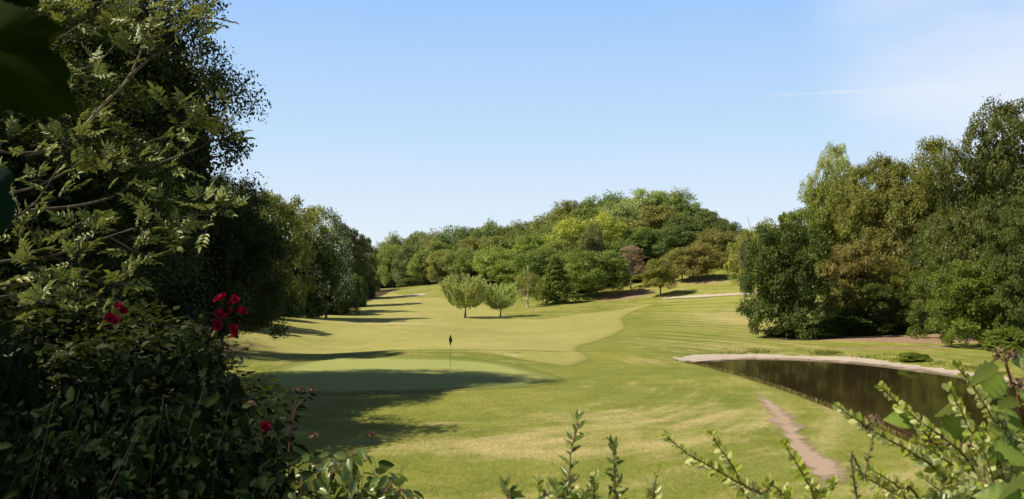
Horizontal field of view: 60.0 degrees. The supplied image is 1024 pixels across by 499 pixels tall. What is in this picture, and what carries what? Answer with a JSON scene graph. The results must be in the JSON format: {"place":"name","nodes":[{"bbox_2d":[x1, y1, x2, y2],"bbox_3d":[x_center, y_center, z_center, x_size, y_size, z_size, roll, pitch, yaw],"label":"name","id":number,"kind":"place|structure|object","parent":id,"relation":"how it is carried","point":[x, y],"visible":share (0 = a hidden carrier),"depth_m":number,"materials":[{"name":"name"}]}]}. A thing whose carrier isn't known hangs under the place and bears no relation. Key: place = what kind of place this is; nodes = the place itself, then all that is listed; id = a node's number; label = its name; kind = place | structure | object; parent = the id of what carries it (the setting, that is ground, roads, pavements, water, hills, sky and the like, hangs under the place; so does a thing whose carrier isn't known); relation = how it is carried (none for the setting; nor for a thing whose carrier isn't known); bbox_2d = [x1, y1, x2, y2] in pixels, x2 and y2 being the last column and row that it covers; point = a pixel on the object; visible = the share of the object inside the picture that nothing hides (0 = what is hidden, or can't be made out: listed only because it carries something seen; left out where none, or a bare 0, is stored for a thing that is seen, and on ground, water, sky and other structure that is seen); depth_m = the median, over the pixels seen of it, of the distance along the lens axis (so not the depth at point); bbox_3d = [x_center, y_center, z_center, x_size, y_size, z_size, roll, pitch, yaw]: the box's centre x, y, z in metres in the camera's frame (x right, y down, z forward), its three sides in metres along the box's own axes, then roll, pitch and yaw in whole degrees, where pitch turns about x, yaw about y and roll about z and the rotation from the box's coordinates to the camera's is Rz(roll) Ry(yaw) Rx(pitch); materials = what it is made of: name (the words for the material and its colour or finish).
{"place":"outdoors","nodes":[
{"label":"outdoors","id":0,"kind":"place"},
{"bbox_2d":[152,0,1023,253],"label":"sky","id":1,"kind":"structure","parent":0,"point":[403,116],"materials":[{"name":"blue"}]},
{"bbox_2d":[159,247,1023,498],"bbox_3d":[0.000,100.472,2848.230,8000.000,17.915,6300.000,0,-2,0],"label":"ground","id":2,"kind":"structure","parent":0,"point":[663,331],"depth_m":36.92,"materials":[{"name":"green plant"}]},
{"bbox_2d":[0,0,77,235],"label":"vine","id":3,"kind":"object","parent":2,"relation":"on","point":[35,73],"visible":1,"depth_m":0.88,"materials":[{"name":"green plant"}]},
{"bbox_2d":[0,321,105,497],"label":"undergrowth bush","id":4,"kind":"object","parent":2,"relation":"on","point":[18,382],"visible":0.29,"depth_m":2.79,"materials":[{"name":"green plant"}]},
{"bbox_2d":[0,362,164,498],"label":"undergrowth bush","id":5,"kind":"object","parent":2,"relation":"on","point":[40,460],"visible":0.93,"depth_m":2.17,"materials":[{"name":"green plant"}]},
{"bbox_2d":[0,25,210,338],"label":"broadleaf tree","id":6,"kind":"object","parent":2,"relation":"on","point":[31,137],"visible":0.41,"depth_m":28.44,"materials":[{"name":"green plant"}]},
{"bbox_2d":[27,0,187,180],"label":"broadleaf tree","id":7,"kind":"object","parent":2,"relation":"on","point":[94,41],"visible":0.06,"depth_m":38.81,"materials":[{"name":"green plant"}]},
{"bbox_2d":[58,302,174,485],"bbox_3d":[-1.561,1.131,3.408,0.651,1.862,0.824,0,-2,0],"label":"rose bush","id":8,"kind":"object","parent":2,"relation":"on","point":[123,382],"visible":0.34,"depth_m":3.30,"materials":[{"name":"green plant"}]},
{"bbox_2d":[0,0,255,329],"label":"ash tree","id":9,"kind":"object","parent":2,"relation":"on","point":[215,123],"visible":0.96,"depth_m":6.62,"materials":[{"name":"green plant"}]},
{"bbox_2d":[62,115,228,346],"bbox_3d":[-17.784,0.699,36.059,10.880,12.592,11.980,-1,-2,24],"label":"broadleaf tree","id":10,"kind":"object","parent":2,"relation":"on","point":[182,307],"visible":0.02,"depth_m":36.16,"materials":[{"name":"green plant"}]},
{"bbox_2d":[0,266,293,440],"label":"thicket","id":11,"kind":"object","parent":2,"relation":"on","point":[145,337],"visible":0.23,"depth_m":18.02,"materials":[{"name":"green plant"}]},
{"bbox_2d":[30,0,273,336],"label":"broadleaf tree","id":12,"kind":"object","parent":2,"relation":"on","point":[178,69],"visible":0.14,"depth_m":44.09,"materials":[{"name":"green plant"}]},
{"bbox_2d":[70,392,318,498],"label":"undergrowth bush","id":13,"kind":"object","parent":2,"relation":"on","point":[180,464],"visible":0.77,"depth_m":2.32,"materials":[{"name":"green plant"}]},
{"bbox_2d":[107,292,299,483],"bbox_3d":[-1.174,1.096,3.305,0.771,1.872,0.804,0,-2,0],"label":"rose bush","id":14,"kind":"object","parent":2,"relation":"on","point":[214,374],"visible":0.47,"depth_m":3.24,"materials":[{"name":"green plant"}]},
{"bbox_2d":[159,200,294,352],"bbox_3d":[-16.203,2.254,46.966,9.082,10.381,9.370,-1,-2,25],"label":"broadleaf tree","id":15,"kind":"object","parent":2,"relation":"on","point":[243,253],"visible":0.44,"depth_m":45.85,"materials":[{"name":"green plant"}]},
{"bbox_2d":[204,169,273,346],"bbox_3d":[-20.287,1.006,61.956,7.730,13.198,7.975,1,-2,-20],"label":"broadleaf tree","id":16,"kind":"object","parent":2,"relation":"on","point":[235,194],"visible":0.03,"depth_m":61.27,"materials":[{"name":"green plant"}]},
{"bbox_2d":[206,386,358,498],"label":"rose bush","id":17,"kind":"object","parent":2,"relation":"on","point":[264,458],"visible":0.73,"depth_m":2.88,"materials":[{"name":"green plant"}]},
{"bbox_2d":[255,189,317,309],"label":"broadleaf tree","id":18,"kind":"object","parent":2,"relation":"on","point":[294,227],"visible":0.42,"depth_m":111.39,"materials":[{"name":"green plant"}]},
{"bbox_2d":[277,204,330,272],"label":"broadleaf tree","id":19,"kind":"object","parent":2,"relation":"on","point":[314,211],"visible":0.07,"depth_m":139.17,"materials":[{"name":"green plant"}]},
{"bbox_2d":[285,272,328,317],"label":"bush","id":20,"kind":"object","parent":2,"relation":"on","point":[315,306],"visible":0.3,"depth_m":114.14,"materials":[{"name":"green plant"}]},
{"bbox_2d":[301,205,356,317],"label":"broadleaf tree","id":21,"kind":"object","parent":2,"relation":"on","point":[325,272],"visible":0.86,"depth_m":116.96,"materials":[{"name":"green plant"}]},
{"bbox_2d":[321,275,361,314],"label":"bush","id":22,"kind":"object","parent":2,"relation":"on","point":[337,306],"visible":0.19,"depth_m":131.97,"materials":[{"name":"green plant"}]},
{"bbox_2d":[270,430,423,498],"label":"glossy bush","id":23,"kind":"object","parent":2,"relation":"on","point":[323,485],"visible":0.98,"depth_m":2.59,"materials":[{"name":"green plant"}]},
{"bbox_2d":[332,224,370,305],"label":"broadleaf tree","id":24,"kind":"object","parent":2,"relation":"on","point":[361,244],"visible":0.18,"depth_m":161.12,"materials":[{"name":"green plant"}]},
{"bbox_2d":[347,272,369,306],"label":"bush","id":25,"kind":"object","parent":2,"relation":"on","point":[361,291],"visible":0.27,"depth_m":157.34,"materials":[{"name":"green plant"}]},
{"bbox_2d":[351,236,374,288],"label":"broadleaf tree","id":26,"kind":"object","parent":2,"relation":"on","point":[372,281],"visible":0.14,"depth_m":187.04,"materials":[{"name":"green plant"}]},
{"bbox_2d":[373,244,407,287],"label":"broadleaf tree","id":27,"kind":"object","parent":2,"relation":"on","point":[386,257],"visible":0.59,"depth_m":279.32,"materials":[{"name":"green plant"}]},
{"bbox_2d":[266,357,545,391],"bbox_3d":[-6.024,7.198,52.503,16.980,0.156,19.854,0,-2,0],"label":"putting green","id":28,"kind":"object","parent":2,"relation":"on","point":[360,374],"visible":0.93,"depth_m":50.78,"materials":[{"name":"green plant"}]},
{"bbox_2d":[250,355,561,394],"bbox_3d":[-6.031,7.138,52.571,18.652,0.292,21.816,0,-2,0],"label":"collar","id":29,"kind":"object","parent":2,"relation":"on","point":[550,379],"visible":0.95,"depth_m":50.83,"materials":[{"name":"green plant"}]},
{"bbox_2d":[390,243,425,280],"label":"broadleaf tree","id":30,"kind":"object","parent":2,"relation":"on","point":[404,259],"visible":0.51,"depth_m":266.23,"materials":[{"name":"green plant"}]},
{"bbox_2d":[402,230,430,251],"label":"broadleaf tree","id":31,"kind":"object","parent":2,"relation":"on","point":[414,239],"visible":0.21,"depth_m":289.68,"materials":[{"name":"green plant"}]},
{"bbox_2d":[405,249,441,284],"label":"broadleaf tree","id":32,"kind":"object","parent":2,"relation":"on","point":[418,271],"visible":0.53,"depth_m":253.48,"materials":[{"name":"green plant"}]},
{"bbox_2d":[224,290,654,365],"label":"fairway","id":33,"kind":"structure","parent":2,"relation":"on","point":[429,323],"depth_m":92.03,"materials":[{"name":"green plant"}]},
{"bbox_2d":[438,273,490,317],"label":"ornamental tree","id":34,"kind":"object","parent":33,"relation":"on","point":[450,286],"visible":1,"depth_m":122.40,"materials":[{"name":"green plant"}]},
{"bbox_2d":[484,282,520,316],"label":"ornamental tree","id":35,"kind":"object","parent":33,"relation":"on","point":[502,298],"visible":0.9,"depth_m":125.67,"materials":[{"name":"green plant"}]},
{"bbox_2d":[425,249,458,279],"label":"broadleaf tree","id":36,"kind":"object","parent":2,"relation":"on","point":[436,266],"visible":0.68,"depth_m":241.78,"materials":[{"name":"green plant"}]},
{"bbox_2d":[431,224,458,275],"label":"broadleaf tree","id":37,"kind":"object","parent":2,"relation":"on","point":[443,236],"visible":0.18,"depth_m":274.49,"materials":[{"name":"green plant"}]},
{"bbox_2d":[438,247,473,280],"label":"broadleaf tree","id":38,"kind":"object","parent":2,"relation":"on","point":[452,266],"visible":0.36,"depth_m":230.42,"materials":[{"name":"green plant"}]},
{"bbox_2d":[455,249,487,274],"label":"broadleaf tree","id":39,"kind":"object","parent":2,"relation":"on","point":[464,265],"visible":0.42,"depth_m":216.26,"materials":[{"name":"green plant"}]},
{"bbox_2d":[465,217,507,244],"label":"broadleaf tree","id":40,"kind":"object","parent":2,"relation":"on","point":[487,230],"visible":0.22,"depth_m":260.36,"materials":[{"name":"green plant"}]},
{"bbox_2d":[470,244,517,275],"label":"broadleaf tree","id":41,"kind":"object","parent":2,"relation":"on","point":[493,256],"visible":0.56,"depth_m":202.21,"materials":[{"name":"green plant"}]},
{"bbox_2d":[486,259,533,284],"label":"broadleaf tree","id":42,"kind":"object","parent":2,"relation":"on","point":[503,272],"visible":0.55,"depth_m":188.00,"materials":[{"name":"green plant"}]},
{"bbox_2d":[499,473,524,498],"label":"leafy shoot","id":43,"kind":"object","parent":2,"relation":"on","point":[510,493],"visible":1,"depth_m":1.69,"materials":[{"name":"green plant"}]},
{"bbox_2d":[498,228,541,257],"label":"broadleaf tree","id":44,"kind":"object","parent":2,"relation":"on","point":[512,237],"visible":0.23,"depth_m":227.07,"materials":[{"name":"green plant"}]},
{"bbox_2d":[514,269,541,306],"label":"birch tree","id":45,"kind":"object","parent":2,"relation":"on","point":[528,283],"visible":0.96,"depth_m":147.21,"materials":[{"name":"green plant"}]},
{"bbox_2d":[511,234,553,258],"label":"broadleaf tree","id":46,"kind":"object","parent":2,"relation":"on","point":[530,243],"visible":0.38,"depth_m":206.16,"materials":[{"name":"green plant"}]},
{"bbox_2d":[506,245,563,285],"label":"broadleaf tree","id":47,"kind":"object","parent":2,"relation":"on","point":[536,261],"visible":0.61,"depth_m":174.07,"materials":[{"name":"green plant"}]},
{"bbox_2d":[533,239,577,261],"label":"broadleaf tree","id":48,"kind":"object","parent":2,"relation":"on","point":[558,246],"visible":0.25,"depth_m":184.79,"materials":[{"name":"green plant"}]},
{"bbox_2d":[530,257,582,303],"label":"conifer tree","id":49,"kind":"object","parent":2,"relation":"on","point":[555,280],"visible":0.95,"depth_m":151.55,"materials":[{"name":"green plant"}]},
{"bbox_2d":[545,216,588,251],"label":"broadleaf tree","id":50,"kind":"object","parent":2,"relation":"on","point":[570,231],"visible":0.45,"depth_m":191.73,"materials":[{"name":"green plant"}]},
{"bbox_2d":[545,199,596,227],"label":"broadleaf tree","id":51,"kind":"object","parent":2,"relation":"on","point":[568,206],"visible":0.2,"depth_m":246.53,"materials":[{"name":"green plant"}]},
{"bbox_2d":[557,408,587,498],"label":"leafy shoot","id":52,"kind":"object","parent":2,"relation":"on","point":[577,437],"visible":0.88,"depth_m":1.73,"materials":[{"name":"green plant"}]},
{"bbox_2d":[566,207,599,227],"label":"broadleaf tree","id":53,"kind":"object","parent":2,"relation":"on","point":[586,213],"visible":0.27,"depth_m":225.45,"materials":[{"name":"green plant"}]},
{"bbox_2d":[577,218,607,254],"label":"broadleaf tree","id":54,"kind":"object","parent":2,"relation":"on","point":[593,241],"visible":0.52,"depth_m":174.98,"materials":[{"name":"green plant"}]},
{"bbox_2d":[563,249,631,297],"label":"broadleaf tree","id":55,"kind":"object","parent":2,"relation":"on","point":[604,271],"visible":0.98,"depth_m":157.68,"materials":[{"name":"green plant"}]},
{"bbox_2d":[575,189,629,216],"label":"broadleaf tree","id":56,"kind":"object","parent":2,"relation":"on","point":[610,199],"visible":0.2,"depth_m":241.95,"materials":[{"name":"green plant"}]},
{"bbox_2d":[577,208,629,246],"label":"broadleaf tree","id":57,"kind":"object","parent":2,"relation":"on","point":[607,222],"visible":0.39,"depth_m":193.45,"materials":[{"name":"green plant"}]},
{"bbox_2d":[604,434,628,498],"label":"leafy shoot","id":58,"kind":"object","parent":2,"relation":"on","point":[616,486],"visible":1,"depth_m":1.73,"materials":[{"name":"green plant"}]},
{"bbox_2d":[596,200,640,221],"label":"broadleaf tree","id":59,"kind":"object","parent":2,"relation":"on","point":[618,212],"visible":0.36,"depth_m":224.64,"materials":[{"name":"green plant"}]},
{"bbox_2d":[603,237,639,278],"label":"broadleaf tree","id":60,"kind":"object","parent":2,"relation":"on","point":[615,246],"visible":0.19,"depth_m":180.48,"materials":[{"name":"green plant"}]},
{"bbox_2d":[619,244,646,289],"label":"tree","id":61,"kind":"object","parent":2,"relation":"on","point":[631,262],"visible":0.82,"depth_m":165.63,"materials":[{"name":"brown plant"}]},
{"bbox_2d":[616,226,662,263],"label":"broadleaf tree","id":62,"kind":"object","parent":2,"relation":"on","point":[637,236],"visible":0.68,"depth_m":192.61,"materials":[{"name":"green plant"}]},
{"bbox_2d":[620,188,672,219],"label":"broadleaf tree","id":63,"kind":"object","parent":2,"relation":"on","point":[639,200],"visible":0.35,"depth_m":233.24,"materials":[{"name":"green plant"}]},
{"bbox_2d":[644,463,662,498],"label":"leafy shoot","id":64,"kind":"object","parent":2,"relation":"on","point":[651,494],"visible":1,"depth_m":1.73,"materials":[{"name":"green plant"}]},
{"bbox_2d":[630,203,686,235],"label":"broadleaf tree","id":65,"kind":"object","parent":2,"relation":"on","point":[656,219],"visible":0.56,"depth_m":201.52,"materials":[{"name":"green plant"}]},
{"bbox_2d":[640,258,681,295],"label":"broadleaf tree","id":66,"kind":"object","parent":2,"relation":"on","point":[661,273],"visible":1,"depth_m":150.80,"materials":[{"name":"green plant"}]},
{"bbox_2d":[643,222,697,254],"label":"broadleaf tree","id":67,"kind":"object","parent":2,"relation":"on","point":[669,238],"visible":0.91,"depth_m":189.31,"materials":[{"name":"green plant"}]},
{"bbox_2d":[648,186,698,229],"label":"broadleaf tree","id":68,"kind":"object","parent":2,"relation":"on","point":[675,198],"visible":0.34,"depth_m":230.13,"materials":[{"name":"green plant"}]},
{"bbox_2d":[660,247,696,281],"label":"broadleaf tree","id":69,"kind":"object","parent":2,"relation":"on","point":[671,255],"visible":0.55,"depth_m":164.17,"materials":[{"name":"green plant"}]},
{"bbox_2d":[660,213,713,246],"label":"broadleaf tree","id":70,"kind":"object","parent":2,"relation":"on","point":[692,226],"visible":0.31,"depth_m":195.70,"materials":[{"name":"green plant"}]},
{"bbox_2d":[671,201,708,221],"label":"broadleaf tree","id":71,"kind":"object","parent":2,"relation":"on","point":[691,211],"visible":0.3,"depth_m":224.95,"materials":[{"name":"green plant"}]},
{"bbox_2d":[673,240,726,280],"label":"broadleaf tree","id":72,"kind":"object","parent":2,"relation":"on","point":[703,261],"visible":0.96,"depth_m":161.39,"materials":[{"name":"green plant"}]},
{"bbox_2d":[693,210,727,239],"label":"broadleaf tree","id":73,"kind":"object","parent":2,"relation":"on","point":[710,217],"visible":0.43,"depth_m":206.19,"materials":[{"name":"green plant"}]},
{"bbox_2d":[693,227,738,258],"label":"broadleaf tree","id":74,"kind":"object","parent":2,"relation":"on","point":[719,239],"visible":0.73,"depth_m":182.67,"materials":[{"name":"green plant"}]},
{"bbox_2d":[726,228,755,297],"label":"broadleaf tree","id":75,"kind":"object","parent":2,"relation":"on","point":[732,260],"visible":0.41,"depth_m":137.71,"materials":[{"name":"green plant"}]},
{"bbox_2d":[746,216,777,300],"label":"broadleaf tree","id":76,"kind":"object","parent":2,"relation":"on","point":[756,235],"visible":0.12,"depth_m":124.70,"materials":[{"name":"green plant"}]},
{"bbox_2d":[735,220,841,340],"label":"broadleaf tree","id":77,"kind":"object","parent":2,"relation":"on","point":[791,274],"visible":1,"depth_m":84.28,"materials":[{"name":"green plant"}]},
{"bbox_2d":[768,205,835,321],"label":"broadleaf tree","id":78,"kind":"object","parent":2,"relation":"on","point":[799,216],"visible":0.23,"depth_m":106.36,"materials":[{"name":"green plant"}]},
{"bbox_2d":[761,323,848,338],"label":"bush","id":79,"kind":"object","parent":2,"relation":"on","point":[824,330],"visible":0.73,"depth_m":84.91,"materials":[{"name":"green plant"}]},
{"bbox_2d":[674,359,947,450],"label":"shore grass","id":80,"kind":"structure","parent":2,"relation":"on","point":[901,435],"depth_m":43.28,"materials":[{"name":"green plant"}]},
{"bbox_2d":[797,140,858,295],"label":"broadleaf tree","id":81,"kind":"object","parent":2,"relation":"on","point":[830,168],"visible":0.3,"depth_m":127.45,"materials":[{"name":"green plant"}]},
{"bbox_2d":[661,357,1023,498],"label":"arching shrub","id":82,"kind":"object","parent":2,"relation":"on","point":[968,477],"visible":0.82,"depth_m":1.80,"materials":[{"name":"green plant"}]},
{"bbox_2d":[802,163,885,306],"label":"broadleaf tree","id":83,"kind":"object","parent":2,"relation":"on","point":[859,172],"visible":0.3,"depth_m":104.71,"materials":[{"name":"green plant"}]},
{"bbox_2d":[814,312,885,335],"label":"bush","id":84,"kind":"object","parent":2,"relation":"on","point":[855,326],"visible":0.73,"depth_m":87.73,"materials":[{"name":"green plant"}]},
{"bbox_2d":[682,346,1022,377],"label":"bank weeds","id":85,"kind":"object","parent":2,"relation":"on","point":[830,352],"visible":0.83,"depth_m":66.95,"materials":[{"name":"green plant"}]},
{"bbox_2d":[819,238,889,329],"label":"broadleaf tree","id":86,"kind":"object","parent":2,"relation":"on","point":[848,272],"visible":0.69,"depth_m":90.83,"materials":[{"name":"green plant"}]},
{"bbox_2d":[833,282,913,332],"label":"broadleaf tree","id":87,"kind":"object","parent":2,"relation":"on","point":[874,307],"visible":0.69,"depth_m":88.67,"materials":[{"name":"green plant"}]},
{"bbox_2d":[829,151,935,317],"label":"broadleaf tree","id":88,"kind":"object","parent":2,"relation":"on","point":[879,163],"visible":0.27,"depth_m":100.62,"materials":[{"name":"green plant"}]},
{"bbox_2d":[859,194,930,317],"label":"broadleaf tree","id":89,"kind":"object","parent":2,"relation":"on","point":[902,251],"visible":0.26,"depth_m":96.33,"materials":[{"name":"green plant"}]},
{"bbox_2d":[862,257,927,331],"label":"broadleaf tree","id":90,"kind":"object","parent":2,"relation":"on","point":[897,283],"visible":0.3,"depth_m":91.86,"materials":[{"name":"green plant"}]},
{"bbox_2d":[872,135,967,318],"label":"broadleaf tree","id":91,"kind":"object","parent":2,"relation":"on","point":[924,198],"visible":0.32,"depth_m":96.09,"materials":[{"name":"green plant"}]},
{"bbox_2d":[905,214,953,324],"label":"broadleaf tree","id":92,"kind":"object","parent":2,"relation":"on","point":[915,242],"visible":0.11,"depth_m":89.51,"materials":[{"name":"green plant"}]},
{"bbox_2d":[905,239,978,339],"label":"broadleaf tree","id":93,"kind":"object","parent":2,"relation":"on","point":[921,276],"visible":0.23,"depth_m":81.96,"materials":[{"name":"green plant"}]},
{"bbox_2d":[861,347,1023,498],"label":"bramble","id":94,"kind":"object","parent":2,"relation":"on","point":[990,379],"visible":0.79,"depth_m":1.82,"materials":[{"name":"green plant"}]},
{"bbox_2d":[922,194,987,311],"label":"broadleaf tree","id":95,"kind":"object","parent":2,"relation":"on","point":[945,222],"visible":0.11,"depth_m":84.13,"materials":[{"name":"green plant"}]},
{"bbox_2d":[920,94,1023,337],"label":"broadleaf tree","id":96,"kind":"object","parent":2,"relation":"on","point":[992,183],"visible":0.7,"depth_m":75.46,"materials":[{"name":"green plant"}]},
{"bbox_2d":[924,258,1023,347],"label":"broadleaf tree","id":97,"kind":"object","parent":2,"relation":"on","point":[971,316],"visible":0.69,"depth_m":70.99,"materials":[{"name":"green plant"}]},
{"bbox_2d":[978,327,1023,352],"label":"bush","id":98,"kind":"object","parent":2,"relation":"on","point":[1009,339],"visible":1,"depth_m":66.32,"materials":[{"name":"green plant"}]},
{"bbox_2d":[979,194,1023,333],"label":"broadleaf tree","id":99,"kind":"object","parent":2,"relation":"on","point":[1015,263],"visible":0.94,"depth_m":67.72,"materials":[{"name":"green plant"}]},
{"bbox_2d":[758,395,844,480],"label":"dirt path","id":100,"kind":"structure","parent":0,"point":[824,467],"depth_m":28.75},
{"bbox_2d":[673,353,1023,389],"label":"pond beach","id":101,"kind":"structure","parent":0,"point":[834,359],"depth_m":64.11,"materials":[{"name":"beige sand"}]},
{"bbox_2d":[698,360,1023,454],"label":"pond water","id":102,"kind":"structure","parent":0,"point":[849,387],"depth_m":49.16,"materials":[{"name":"brown liquid"}]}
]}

